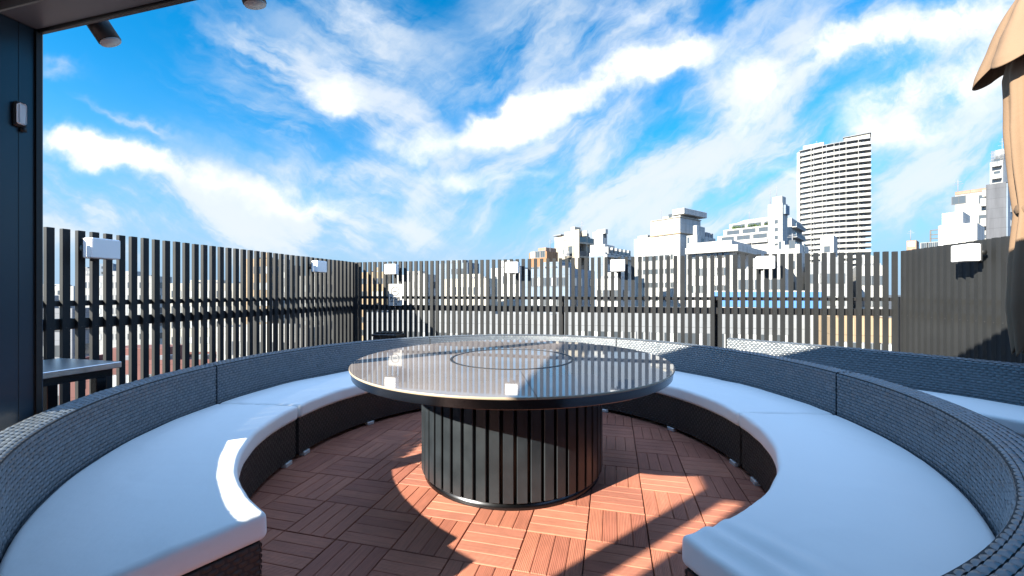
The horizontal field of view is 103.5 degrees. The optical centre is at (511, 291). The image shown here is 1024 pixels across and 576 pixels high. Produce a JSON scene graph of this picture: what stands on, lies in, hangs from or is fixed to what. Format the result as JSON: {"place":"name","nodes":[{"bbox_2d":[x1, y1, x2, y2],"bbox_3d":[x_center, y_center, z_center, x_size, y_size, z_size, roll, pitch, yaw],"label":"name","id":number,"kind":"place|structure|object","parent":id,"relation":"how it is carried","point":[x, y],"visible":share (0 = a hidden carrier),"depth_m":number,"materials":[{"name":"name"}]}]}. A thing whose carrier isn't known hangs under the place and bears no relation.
{"place":"outdoors","nodes":[
{"label":"outdoors","id":0,"kind":"place"},
{"bbox_2d":[55,284,74,299],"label":"apartment building","id":1,"kind":"structure","parent":0,"point":[72,292],"depth_m":129.94,"materials":[{"name":"white concrete"}]},
{"bbox_2d":[55,295,88,404],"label":"house","id":2,"kind":"structure","parent":0,"point":[72,336],"depth_m":42.03,"materials":[{"name":"white concrete"}]},
{"bbox_2d":[55,345,58,356],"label":"window","id":3,"kind":"structure","parent":2,"relation":"in","point":[56,346],"depth_m":41.82,"materials":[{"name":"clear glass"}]},
{"bbox_2d":[85,343,88,353],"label":"window","id":4,"kind":"structure","parent":2,"relation":"in","point":[86,344],"depth_m":43.58,"materials":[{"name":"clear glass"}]},
{"bbox_2d":[85,267,88,275],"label":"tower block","id":5,"kind":"structure","parent":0,"point":[86,271],"depth_m":229.80,"materials":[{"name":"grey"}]},
{"bbox_2d":[100,263,115,275],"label":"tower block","id":6,"kind":"structure","parent":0,"point":[101,269],"depth_m":239.49,"materials":[{"name":"white concrete"}]},
{"bbox_2d":[85,271,171,354],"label":"apartment building","id":7,"kind":"structure","parent":0,"point":[114,307],"depth_m":94.13,"materials":[{"name":"white concrete"}]},
{"bbox_2d":[70,344,216,400],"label":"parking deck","id":8,"kind":"structure","parent":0,"point":[72,390],"depth_m":35.73,"materials":[{"name":"grey"}]},
{"bbox_2d":[113,375,115,386],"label":"window","id":9,"kind":"structure","parent":8,"relation":"in","point":[114,376],"depth_m":35.37,"materials":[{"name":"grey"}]},
{"bbox_2d":[170,280,239,351],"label":"apartment building","id":10,"kind":"structure","parent":0,"point":[171,311],"depth_m":78.99,"materials":[{"name":"white concrete"}]},
{"bbox_2d":[246,253,278,323],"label":"apartment building","id":11,"kind":"structure","parent":0,"point":[266,285],"depth_m":72.60,"materials":[{"name":"grey concrete"}]},
{"bbox_2d":[224,323,323,359],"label":"house","id":12,"kind":"structure","parent":0,"point":[266,338],"depth_m":34.81,"materials":[{"name":"brown brick"}]},
{"bbox_2d":[289,260,289,323],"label":"office building","id":13,"kind":"structure","parent":0,"point":[289,289],"depth_m":88.18,"materials":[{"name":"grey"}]},
{"bbox_2d":[314,272,323,324],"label":"apartment building","id":14,"kind":"structure","parent":0,"point":[314,296],"depth_m":64.81,"materials":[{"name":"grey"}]},
{"bbox_2d":[362,267,392,340],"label":"apartment building","id":15,"kind":"structure","parent":0,"point":[372,292],"depth_m":86.85,"materials":[{"name":"white concrete"}]},
{"bbox_2d":[372,331,404,339],"bbox_3d":[-1.655,0.878,5.420,0.360,0.685,0.260,0,0,14],"label":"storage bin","id":16,"kind":"object","parent":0,"point":[386,335],"visible":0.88,"depth_m":5.33,"materials":[{"name":"black"}]},
{"bbox_2d":[397,271,435,310],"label":"apartment building","id":17,"kind":"structure","parent":0,"point":[418,287],"depth_m":80.21,"materials":[{"name":"grey"}]},
{"bbox_2d":[439,260,478,304],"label":"office building","id":18,"kind":"structure","parent":0,"point":[456,273],"depth_m":107.78,"materials":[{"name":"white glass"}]},
{"bbox_2d":[367,310,556,339],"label":"warehouse","id":19,"kind":"structure","parent":0,"point":[514,322],"depth_m":28.55,"materials":[{"name":"white concrete"}]},
{"bbox_2d":[445,274,497,305],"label":"apartment building","id":20,"kind":"structure","parent":0,"point":[496,291],"depth_m":61.97,"materials":[{"name":"grey"}]},
{"bbox_2d":[491,260,527,311],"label":"apartment building","id":21,"kind":"structure","parent":0,"point":[508,284],"depth_m":69.51,"materials":[{"name":"white concrete"}]},
{"bbox_2d":[43,0,1014,294],"label":"sky","id":22,"kind":"structure","parent":0,"point":[362,131],"materials":[{"name":"blue"}]},
{"bbox_2d":[529,247,557,268],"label":"apartment block","id":23,"kind":"structure","parent":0,"point":[544,253],"depth_m":76.73,"materials":[{"name":"beige concrete"}]},
{"bbox_2d":[530,251,534,258],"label":"window","id":24,"kind":"structure","parent":23,"relation":"in","point":[532,254],"depth_m":77.75,"materials":[{"name":"grey"}]},
{"bbox_2d":[535,251,539,257],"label":"window","id":25,"kind":"structure","parent":23,"relation":"in","point":[537,253],"depth_m":76.73,"materials":[{"name":"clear glass"}]},
{"bbox_2d":[540,250,544,257],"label":"window","id":26,"kind":"structure","parent":23,"relation":"in","point":[542,253],"depth_m":75.76,"materials":[{"name":"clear glass"}]},
{"bbox_2d":[525,262,594,305],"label":"office building","id":27,"kind":"structure","parent":0,"point":[557,283],"depth_m":47.92,"materials":[{"name":"white concrete"}]},
{"bbox_2d":[553,221,594,269],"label":"apartment building","id":28,"kind":"structure","parent":0,"point":[575,242],"depth_m":80.91,"materials":[{"name":"white concrete"}]},
{"bbox_2d":[568,246,571,255],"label":"window","id":29,"kind":"structure","parent":28,"relation":"in","point":[569,247],"depth_m":80.61,"materials":[{"name":"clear glass"}]},
{"bbox_2d":[593,229,607,244],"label":"stair tower","id":30,"kind":"structure","parent":0,"point":[599,237],"depth_m":95.71,"materials":[{"name":"white concrete"}]},
{"bbox_2d":[589,244,630,305],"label":"apartment building","id":31,"kind":"structure","parent":0,"point":[602,251],"depth_m":71.68,"materials":[{"name":"white concrete"}]},
{"bbox_2d":[596,272,630,306],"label":"apartment building","id":32,"kind":"structure","parent":0,"point":[615,288],"depth_m":43.10,"materials":[{"name":"white concrete"}]},
{"bbox_2d":[634,208,706,306],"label":"office building","id":33,"kind":"structure","parent":0,"point":[670,233],"depth_m":87.96,"materials":[{"name":"white concrete"}]},
{"bbox_2d":[557,306,810,347],"bbox_3d":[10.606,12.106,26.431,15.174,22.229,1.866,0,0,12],"label":"warehouse","id":34,"kind":"structure","parent":0,"point":[678,326],"depth_m":25.54,"materials":[{"name":"white concrete"}]},
{"bbox_2d":[575,330,583,335],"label":"window","id":35,"kind":"structure","parent":34,"relation":"in","point":[576,331],"depth_m":26.77,"materials":[{"name":"grey"}]},
{"bbox_2d":[588,330,597,335],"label":"window","id":36,"kind":"structure","parent":34,"relation":"in","point":[589,332],"depth_m":26.59,"materials":[{"name":"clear glass"}]},
{"bbox_2d":[601,331,610,336],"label":"window","id":37,"kind":"structure","parent":34,"relation":"in","point":[602,332],"depth_m":26.44,"materials":[{"name":"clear glass"}]},
{"bbox_2d":[614,331,623,337],"bbox_3d":[6.905,3.180,26.325,0.700,1.260,0.120,0,0,12],"label":"window","id":38,"kind":"structure","parent":34,"relation":"in","point":[615,332],"depth_m":26.29,"materials":[{"name":"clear glass"}]},
{"bbox_2d":[651,332,658,339],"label":"window","id":39,"kind":"structure","parent":34,"relation":"in","point":[657,333],"depth_m":25.78,"materials":[{"name":"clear glass"}]},
{"bbox_2d":[664,332,672,341],"bbox_3d":[10.012,3.180,25.665,0.700,1.260,0.120,0,0,12],"label":"window","id":40,"kind":"structure","parent":34,"relation":"in","point":[671,333],"depth_m":25.61,"materials":[{"name":"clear glass"}]},
{"bbox_2d":[677,332,687,343],"bbox_3d":[10.789,3.180,25.499,0.700,1.260,0.120,0,0,12],"label":"window","id":41,"kind":"structure","parent":34,"relation":"in","point":[678,333],"depth_m":25.49,"materials":[{"name":"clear glass"}]},
{"bbox_2d":[692,333,702,344],"bbox_3d":[11.565,3.180,25.334,0.700,1.260,0.120,0,0,12],"label":"window","id":42,"kind":"structure","parent":34,"relation":"in","point":[693,334],"depth_m":25.25,"materials":[{"name":"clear glass"}]},
{"bbox_2d":[707,333,709,345],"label":"window","id":43,"kind":"structure","parent":34,"relation":"in","point":[708,334],"depth_m":25.15,"materials":[{"name":"glass"}]},
{"bbox_2d":[722,333,724,347],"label":"window","id":44,"kind":"structure","parent":34,"relation":"in","point":[723,334],"depth_m":24.97,"materials":[{"name":"glass"}]},
{"bbox_2d":[761,334,771,340],"bbox_3d":[15.449,3.180,24.509,0.700,1.260,0.120,0,0,12],"label":"window","id":45,"kind":"structure","parent":34,"relation":"in","point":[762,335],"depth_m":24.43,"materials":[{"name":"glass"}]},
{"bbox_2d":[777,334,787,341],"bbox_3d":[16.225,3.180,24.344,0.700,1.260,0.120,0,0,12],"label":"window","id":46,"kind":"structure","parent":34,"relation":"in","point":[778,335],"depth_m":24.26,"materials":[{"name":"glass"}]},
{"bbox_2d":[687,225,714,306],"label":"annex building","id":47,"kind":"structure","parent":0,"point":[700,235],"depth_m":77.32,"materials":[{"name":"white concrete"}]},
{"bbox_2d":[685,240,766,306],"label":"office building","id":48,"kind":"structure","parent":0,"point":[731,248],"depth_m":60.28,"materials":[{"name":"white concrete"}]},
{"bbox_2d":[717,211,767,253],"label":"terraced building","id":49,"kind":"structure","parent":0,"point":[753,232],"depth_m":115.62,"materials":[{"name":"white concrete"}]},
{"bbox_2d":[721,236,733,240],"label":"window","id":50,"kind":"structure","parent":49,"relation":"in","point":[732,237],"depth_m":119.04,"materials":[{"name":"grey glass"}]},
{"bbox_2d":[727,230,739,234],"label":"window","id":51,"kind":"structure","parent":49,"relation":"in","point":[732,232],"depth_m":119.28,"materials":[{"name":"grey glass"}]},
{"bbox_2d":[732,224,744,228],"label":"window","id":52,"kind":"structure","parent":49,"relation":"in","point":[741,225],"depth_m":119.48,"materials":[{"name":"green glass"}]},
{"bbox_2d":[737,235,749,239],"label":"window","id":53,"kind":"structure","parent":49,"relation":"in","point":[742,237],"depth_m":115.69,"materials":[{"name":"grey glass"}]},
{"bbox_2d":[742,228,755,233],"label":"window","id":54,"kind":"structure","parent":49,"relation":"in","point":[751,230],"depth_m":115.98,"materials":[{"name":"grey glass"}]},
{"bbox_2d":[748,222,760,226],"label":"window","id":55,"kind":"structure","parent":49,"relation":"in","point":[757,223],"depth_m":116.32,"materials":[{"name":"green glass"}]},
{"bbox_2d":[753,233,766,238],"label":"window","id":56,"kind":"structure","parent":49,"relation":"in","point":[764,235],"depth_m":112.35,"materials":[{"name":"grey glass"}]},
{"bbox_2d":[759,227,767,231],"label":"window","id":57,"kind":"structure","parent":49,"relation":"in","point":[761,229],"depth_m":113.30,"materials":[{"name":"grey glass"}]},
{"bbox_2d":[768,186,789,255],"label":"stair tower","id":58,"kind":"structure","parent":0,"point":[778,210],"depth_m":105.31,"materials":[{"name":"white concrete"}]},
{"bbox_2d":[788,218,805,244],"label":"apartment building","id":59,"kind":"structure","parent":0,"point":[796,228],"depth_m":122.23,"materials":[{"name":"white concrete"}]},
{"bbox_2d":[797,132,870,267],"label":"tall tower","id":60,"kind":"structure","parent":0,"point":[834,189],"depth_m":204.50,"materials":[{"name":"white concrete"}]},
{"bbox_2d":[819,315,890,350],"bbox_3d":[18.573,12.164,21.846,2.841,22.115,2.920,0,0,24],"label":"house","id":61,"kind":"structure","parent":0,"point":[845,331],"depth_m":20.75,"materials":[{"name":"beige concrete"}]},
{"bbox_2d":[907,230,918,249],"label":"brick chimney block","id":62,"kind":"structure","parent":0,"point":[912,244],"depth_m":90.69,"materials":[{"name":"grey"}]},
{"bbox_2d":[908,241,914,246],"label":"window","id":63,"kind":"structure","parent":62,"relation":"in","point":[910,244],"depth_m":90.56,"materials":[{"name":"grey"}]},
{"bbox_2d":[920,229,937,247],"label":"apartment building","id":64,"kind":"structure","parent":0,"point":[928,244],"depth_m":71.32,"materials":[{"name":"white concrete"}]},
{"bbox_2d":[921,242,928,247],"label":"window","id":65,"kind":"structure","parent":64,"relation":"in","point":[923,245],"depth_m":71.59,"materials":[{"name":"glass"}]},
{"bbox_2d":[938,211,984,245],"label":"stepped building","id":66,"kind":"structure","parent":0,"point":[956,227],"depth_m":48.22,"materials":[{"name":"white concrete"}]},
{"bbox_2d":[951,180,985,238],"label":"stair building","id":67,"kind":"structure","parent":0,"point":[972,203],"depth_m":63.25,"materials":[{"name":"white concrete"}]},
{"bbox_2d":[951,195,965,204],"bbox_3d":[71.342,-14.668,64.459,0.120,1.300,1.600,0,0,-34],"label":"window","id":68,"kind":"structure","parent":67,"relation":"in","point":[955,200],"depth_m":64.46,"materials":[{"name":"grey glass"}]},
{"bbox_2d":[979,214,985,223],"bbox_3d":[72.846,-11.268,62.229,0.120,1.300,1.200,0,0,-34],"label":"window","id":69,"kind":"structure","parent":67,"relation":"in","point":[980,216],"depth_m":62.50,"materials":[{"name":"glass"}]},
{"bbox_2d":[982,182,1011,238],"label":"grey building","id":70,"kind":"structure","parent":0,"point":[998,212],"depth_m":56.69,"materials":[{"name":"grey concrete"}]},
{"bbox_2d":[990,138,1007,183],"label":"broadcast tower building","id":71,"kind":"structure","parent":0,"point":[998,172],"depth_m":85.62,"materials":[{"name":"white concrete"}]},
{"label":"ground","id":72,"kind":"structure","parent":0,"visible":0},
{"bbox_2d":[582,422,653,575],"bbox_3d":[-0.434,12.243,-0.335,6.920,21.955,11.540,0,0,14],"label":"roof terrace","id":73,"kind":"structure","parent":72,"relation":"on","point":[617,532],"depth_m":2.17,"materials":[{"name":"wood"}]},
{"bbox_2d":[250,409,765,575],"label":"deck","id":74,"kind":"structure","parent":73,"relation":"on","point":[363,499],"depth_m":2.22,"materials":[{"name":"brown wood"}]},
{"bbox_2d":[43,358,121,410],"bbox_3d":[-2.774,0.821,1.904,0.535,0.800,1.250,0,0,14],"label":"steel table","id":75,"kind":"object","parent":74,"relation":"on","point":[56,371],"visible":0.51,"depth_m":2.35,"materials":[{"name":"silver metal"}]},
{"bbox_2d":[0,0,195,430],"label":"pergola","id":76,"kind":"object","parent":74,"relation":"on","point":[26,26],"visible":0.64,"depth_m":1.79,"materials":[{"name":"metal"}]},
{"bbox_2d":[13,101,26,132],"bbox_3d":[-2.172,-0.776,1.786,0.034,0.127,0.041,0,0,14],"label":"post light","id":77,"kind":"object","parent":76,"relation":"attached to","point":[20,114],"visible":1,"depth_m":1.78,"materials":[{"name":"white"}]},
{"bbox_2d":[86,20,120,47],"bbox_3d":[-1.940,-1.250,1.887,0.165,0.178,0.100,0,0,-44],"label":"spotlight","id":78,"kind":"object","parent":76,"relation":"attached to","point":[104,33],"visible":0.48,"depth_m":1.88,"materials":[{"name":"black metal"}]},
{"bbox_2d":[242,0,266,9],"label":"spotlight","id":79,"kind":"object","parent":76,"relation":"attached to","point":[255,4],"visible":1,"depth_m":1.69,"materials":[{"name":"black"}]},
{"bbox_2d":[0,364,295,575],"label":"curved sofa","id":80,"kind":"object","parent":74,"relation":"on","point":[45,455],"visible":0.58,"depth_m":1.92,"materials":[{"name":"grey wicker"}]},
{"bbox_2d":[0,404,296,575],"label":"seat cushion","id":81,"kind":"object","parent":80,"relation":"on","point":[170,498],"visible":1,"depth_m":1.52,"materials":[{"name":"white fabric"}]},
{"bbox_2d":[43,227,354,404],"bbox_3d":[-3.002,0.413,3.356,0.144,1.696,5.300,0,0,14],"label":"slat fence","id":82,"kind":"object","parent":74,"relation":"on","point":[338,307],"visible":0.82,"depth_m":3.58,"materials":[{"name":"black metal"}]},
{"bbox_2d":[80,238,119,260],"bbox_3d":[-2.958,-0.300,2.886,0.169,0.157,0.174,0,0,14],"label":"fence lamp","id":83,"kind":"object","parent":82,"relation":"attached to","point":[92,249],"visible":1,"depth_m":2.83,"materials":[{"name":"white plastic"}]},
{"bbox_2d":[309,260,326,273],"bbox_3d":[-2.426,-0.307,5.014,0.169,0.157,0.174,0,0,14],"label":"fence lamp","id":84,"kind":"object","parent":82,"relation":"attached to","point":[316,266],"visible":1,"depth_m":4.94,"materials":[{"name":"white plastic"}]},
{"bbox_2d":[203,336,429,455],"bbox_3d":[-1.534,0.878,3.870,0.971,0.686,2.315,0,0,33],"label":"curved sofa","id":85,"kind":"object","parent":74,"relation":"on","point":[241,376],"visible":0.4,"depth_m":3.58,"materials":[{"name":"grey wicker"}]},
{"bbox_2d":[221,371,367,417],"bbox_3d":[-1.471,0.868,3.829,0.840,0.113,2.165,0,0,34],"label":"seat cushion","id":86,"kind":"object","parent":85,"relation":"on","point":[306,396],"visible":0.47,"depth_m":3.29,"materials":[{"name":"white fabric"}]},
{"bbox_2d":[349,340,674,510],"bbox_3d":[0.000,0.842,2.855,2.140,0.756,2.140,0,0,0],"label":"round table","id":87,"kind":"object","parent":74,"relation":"on","point":[511,425],"visible":1,"depth_m":2.29,"materials":[{"name":"metal"}]},
{"bbox_2d":[428,334,618,346],"bbox_3d":[0.112,0.878,4.691,2.315,0.686,0.971,0,0,4],"label":"curved sofa","id":88,"kind":"object","parent":74,"relation":"on","point":[610,341],"visible":0.21,"depth_m":4.96,"materials":[{"name":"grey wicker"}]},
{"bbox_2d":[355,251,900,351],"bbox_3d":[0.969,0.413,5.168,6.775,1.696,0.144,0,0,14],"label":"slat fence","id":89,"kind":"object","parent":74,"relation":"on","point":[715,310],"visible":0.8,"depth_m":4.89,"materials":[{"name":"black metal"}]},
{"bbox_2d":[385,264,399,275],"bbox_3d":[-1.668,-0.309,5.666,0.174,0.157,0.169,0,0,14],"label":"fence lamp","id":90,"kind":"object","parent":89,"relation":"attached to","point":[392,269],"visible":1,"depth_m":5.59,"materials":[{"name":"white plastic"}]},
{"bbox_2d":[389,284,401,305],"bbox_3d":[-1.659,0.041,5.735,0.210,0.310,0.009,0,0,14],"label":"wall sign","id":91,"kind":"object","parent":89,"relation":"attached to","point":[395,294],"visible":1,"depth_m":5.73,"materials":[{"name":"grey"}]},
{"bbox_2d":[505,262,519,274],"bbox_3d":[0.013,-0.307,5.246,0.174,0.157,0.169,0,0,14],"label":"fence lamp","id":92,"kind":"object","parent":89,"relation":"attached to","point":[512,267],"visible":1,"depth_m":5.17,"materials":[{"name":"white plastic"}]},
{"bbox_2d":[610,260,624,272],"bbox_3d":[1.289,-0.312,4.927,0.174,0.157,0.169,0,0,14],"label":"fence lamp","id":93,"kind":"object","parent":89,"relation":"attached to","point":[617,266],"visible":1,"depth_m":4.85,"materials":[{"name":"white plastic"}]},
{"bbox_2d":[755,256,774,270],"bbox_3d":[2.834,-0.320,4.541,0.174,0.157,0.169,0,0,14],"label":"fence lamp","id":94,"kind":"object","parent":89,"relation":"attached to","point":[762,263],"visible":1,"depth_m":4.46,"materials":[{"name":"white plastic"}]},
{"bbox_2d":[602,338,850,466],"bbox_3d":[1.646,0.878,3.676,0.971,0.686,2.315,0,0,-27],"label":"curved sofa","id":95,"kind":"object","parent":74,"relation":"on","point":[812,384],"visible":0.49,"depth_m":3.43,"materials":[{"name":"grey wicker"}]},
{"bbox_2d":[656,371,831,425],"bbox_3d":[1.578,0.868,3.642,0.841,0.112,2.165,0,0,-27],"label":"seat cushion","id":96,"kind":"object","parent":95,"relation":"on","point":[731,401],"visible":0.55,"depth_m":3.16,"materials":[{"name":"white fabric"}]},
{"bbox_2d":[685,372,1023,575],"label":"curved sofa","id":97,"kind":"object","parent":74,"relation":"on","point":[975,459],"visible":0.44,"depth_m":1.74,"materials":[{"name":"grey wicker"}]},
{"bbox_2d":[682,413,994,575],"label":"seat cushion","id":98,"kind":"object","parent":97,"relation":"on","point":[842,497],"visible":0.97,"depth_m":1.47,"materials":[{"name":"white fabric"}]},
{"bbox_2d":[727,338,1023,405],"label":"wicker bench","id":99,"kind":"object","parent":74,"relation":"on","point":[997,381],"visible":0.23,"depth_m":3.23,"materials":[{"name":"grey wicker"}]},
{"bbox_2d":[915,389,1023,436],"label":"seat cushion","id":100,"kind":"object","parent":99,"relation":"on","point":[1010,416],"visible":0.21,"depth_m":2.67,"materials":[{"name":"white fabric"}]},
{"bbox_2d":[901,236,1023,362],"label":"slat fence","id":101,"kind":"object","parent":74,"relation":"on","point":[952,309],"visible":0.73,"depth_m":3.62,"materials":[{"name":"black metal"}]},
{"bbox_2d":[951,243,986,262],"bbox_3d":[3.810,-0.316,3.348,0.169,0.157,0.174,0,0,14],"label":"fence lamp","id":102,"kind":"object","parent":101,"relation":"attached to","point":[969,253],"visible":1,"depth_m":3.29,"materials":[{"name":"white plastic"}]},
{"bbox_2d":[972,0,1023,355],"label":"parasol","id":103,"kind":"object","parent":74,"relation":"on","point":[1004,57],"visible":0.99,"depth_m":2.38,"materials":[{"name":"fabric"}]},
{"bbox_2d":[738,259,787,290],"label":"apartment building","id":104,"kind":"structure","parent":72,"relation":"on","point":[770,279],"depth_m":45.54,"materials":[{"name":"white concrete"}]},
{"bbox_2d":[761,279,763,289],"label":"window","id":105,"kind":"structure","parent":104,"relation":"in","point":[762,280],"depth_m":45.26,"materials":[{"name":"grey"}]},
{"bbox_2d":[777,279,779,289],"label":"window","id":106,"kind":"structure","parent":104,"relation":"in","point":[778,280],"depth_m":44.34,"materials":[{"name":"grey glass"}]},
{"bbox_2d":[715,291,820,343],"bbox_3d":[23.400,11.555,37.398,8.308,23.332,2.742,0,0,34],"label":"site hoarding","id":107,"kind":"object","parent":72,"relation":"on","point":[762,302],"visible":0.14,"depth_m":35.99,"materials":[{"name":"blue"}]},
{"bbox_2d":[775,234,808,290],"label":"apartment building","id":108,"kind":"structure","parent":72,"relation":"on","point":[791,247],"depth_m":55.22,"materials":[{"name":"white concrete"}]},
{"bbox_2d":[779,241,784,248],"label":"window","id":109,"kind":"structure","parent":108,"relation":"in","point":[781,243],"depth_m":55.40,"materials":[{"name":"grey glass"}]},
{"bbox_2d":[789,240,794,248],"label":"window","id":110,"kind":"structure","parent":108,"relation":"in","point":[791,242],"depth_m":54.62,"materials":[{"name":"grey glass"}]},
{"bbox_2d":[810,257,846,308],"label":"apartment building","id":111,"kind":"structure","parent":72,"relation":"on","point":[828,280],"depth_m":49.09,"materials":[{"name":"white concrete"}]},
{"bbox_2d":[821,235,837,256],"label":"stair tower","id":112,"kind":"structure","parent":72,"relation":"on","point":[829,244],"depth_m":66.70,"materials":[{"name":"white concrete"}]},
{"bbox_2d":[824,246,829,251],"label":"window","id":113,"kind":"structure","parent":112,"relation":"in","point":[826,248],"depth_m":66.57,"materials":[{"name":"grey glass"}]},
{"bbox_2d":[853,256,881,308],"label":"apartment building","id":114,"kind":"structure","parent":72,"relation":"on","point":[863,282],"depth_m":53.28,"materials":[{"name":"white concrete"}]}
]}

